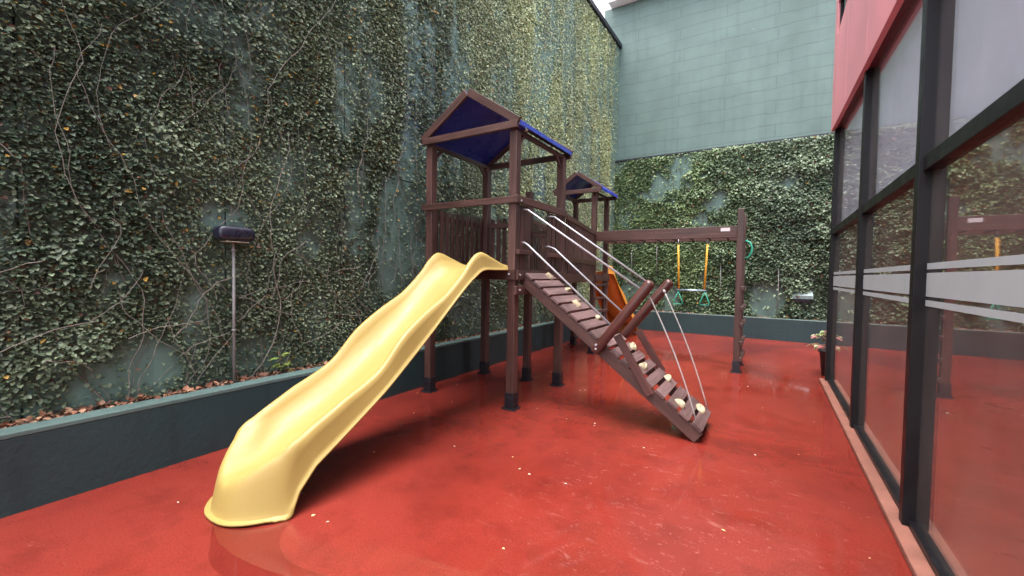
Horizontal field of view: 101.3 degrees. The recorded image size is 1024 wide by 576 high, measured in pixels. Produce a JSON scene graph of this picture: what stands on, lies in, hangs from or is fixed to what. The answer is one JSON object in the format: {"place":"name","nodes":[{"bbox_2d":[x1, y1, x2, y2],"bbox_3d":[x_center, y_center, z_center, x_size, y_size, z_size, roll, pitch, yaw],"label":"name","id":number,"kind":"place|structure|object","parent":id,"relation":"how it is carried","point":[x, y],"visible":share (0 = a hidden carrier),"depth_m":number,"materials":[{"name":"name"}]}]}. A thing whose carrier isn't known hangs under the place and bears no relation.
{"place":"outdoors","nodes":[
{"label":"outdoors","id":0,"kind":"place"},
{"bbox_2d":[0,329,912,575],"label":"floor","id":1,"kind":"structure","parent":0,"point":[415,492],"depth_m":2.83,"materials":[{"name":"red rubber"}]},
{"bbox_2d":[0,0,621,426],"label":"boundary wall","id":2,"kind":"structure","parent":1,"relation":"on","point":[156,370],"depth_m":4.07,"materials":[{"name":"teal paint"}]},
{"bbox_2d":[0,0,618,426],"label":"climbing ivy","id":3,"kind":"object","parent":2,"relation":"attached to","point":[78,280],"visible":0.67,"depth_m":3.71,"materials":[{"name":"green plant"}]},
{"bbox_2d":[0,310,826,518],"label":"planter","id":4,"kind":"object","parent":1,"relation":"on","point":[44,462],"visible":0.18,"depth_m":3.21,"materials":[{"name":"teal paint"}]},
{"bbox_2d":[212,225,254,382],"bbox_3d":[-2.467,0.172,3.739,0.170,1.431,0.310,2,2,31],"label":"garden lamp","id":5,"kind":"object","parent":4,"relation":"in","point":[233,235],"visible":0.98,"depth_m":3.72,"materials":[{"name":"black metal"}]},
{"bbox_2d":[269,351,292,373],"bbox_3d":[-2.245,0.740,4.123,0.141,0.269,0.218,1,2,10],"label":"seedling","id":6,"kind":"object","parent":4,"relation":"in","point":[286,362],"visible":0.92,"depth_m":4.14,"materials":[{"name":"green plant"}]},
{"bbox_2d":[0,309,825,428],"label":"leaf litter","id":7,"kind":"object","parent":4,"relation":"on","point":[71,411],"visible":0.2,"depth_m":3.32,"materials":[{"name":"brown plant"}]},
{"bbox_2d":[204,88,752,526],"bbox_3d":[1.527,-0.485,6.280,3.474,3.609,10.005,2,2,31],"label":"wooden playset","id":8,"kind":"object","parent":1,"relation":"on","point":[282,447],"visible":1,"depth_m":4.55,"materials":[{"name":"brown wood"}]},
{"bbox_2d":[673,239,709,305],"bbox_3d":[3.126,-0.274,7.299,0.597,1.143,0.035,2,2,31],"label":"trapeze swing","id":9,"kind":"object","parent":8,"relation":"hanging from","point":[705,273],"visible":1,"depth_m":7.26,"materials":[{"name":"yellow plastic"}]},
{"bbox_2d":[177,346,800,548],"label":"fallen leaves","id":10,"kind":"object","parent":1,"relation":"on","point":[519,468],"visible":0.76,"depth_m":3.15,"materials":[{"name":"white plant"}]},
{"bbox_2d":[605,0,845,320],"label":"back wall","id":11,"kind":"structure","parent":1,"relation":"on","point":[697,76],"depth_m":11.11,"materials":[{"name":"teal paint"}]},
{"bbox_2d":[719,265,720,304],"bbox_3d":[5.421,-0.074,10.941,0.016,1.101,0.037,1,2,5],"label":"wire","id":12,"kind":"object","parent":11,"relation":"attached to","point":[720,283],"visible":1,"depth_m":10.93,"materials":[{"name":"grey metal"}]},
{"bbox_2d":[612,133,833,320],"bbox_3d":[5.929,-1.423,10.621,7.599,4.461,0.373,2,2,31],"label":"climbing ivy","id":13,"kind":"object","parent":11,"relation":"attached to","point":[818,149],"visible":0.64,"depth_m":10.62,"materials":[{"name":"green plant"}]},
{"bbox_2d":[777,268,778,310],"bbox_3d":[6.510,0.090,10.277,0.016,1.151,0.037,1,2,5],"label":"wire","id":14,"kind":"object","parent":11,"relation":"attached to","point":[778,288],"visible":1,"depth_m":10.26,"materials":[{"name":"grey metal"}]},
{"bbox_2d":[792,287,812,301],"bbox_3d":[6.949,0.146,10.050,0.418,0.367,0.190,2,2,31],"label":"wall light","id":15,"kind":"object","parent":11,"relation":"attached to","point":[804,297],"visible":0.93,"depth_m":9.99,"materials":[{"name":"silver metal"}]},
{"bbox_2d":[807,331,825,375],"bbox_3d":[4.933,1.006,6.616,0.681,0.706,0.537,1,2,-4],"label":"potted plant","id":16,"kind":"object","parent":1,"relation":"on","point":[822,334],"visible":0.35,"depth_m":6.53,"materials":[{"name":"green plant"}]},
{"bbox_2d":[593,0,610,17],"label":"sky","id":17,"kind":"structure","parent":0,"point":[603,6],"depth_m":17.37,"materials":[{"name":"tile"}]},
{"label":"ground","id":18,"kind":"structure","parent":0,"visible":0},
{"bbox_2d":[819,0,1023,575],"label":"glass building","id":19,"kind":"structure","parent":18,"relation":"on","point":[922,382],"depth_m":3.39,"materials":[{"name":"grey"}]},
{"bbox_2d":[839,0,844,27],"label":"window frame","id":20,"kind":"structure","parent":19,"relation":"in","point":[842,4],"depth_m":5.70,"materials":[{"name":"black metal"}]},
{"bbox_2d":[827,98,862,419],"bbox_3d":[4.018,-0.500,5.016,0.110,3.704,2.205,2,2,31],"label":"window","id":21,"kind":"structure","parent":19,"relation":"in","point":[839,381],"depth_m":5.11,"materials":[{"name":"clear glass"}]},
{"bbox_2d":[853,0,922,508],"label":"window","id":22,"kind":"structure","parent":19,"relation":"in","point":[900,71],"depth_m":3.43,"materials":[{"name":"clear glass"}]},
{"bbox_2d":[908,0,1023,575],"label":"window","id":23,"kind":"structure","parent":19,"relation":"in","point":[987,88],"depth_m":1.94,"materials":[{"name":"clear glass"}]}
]}

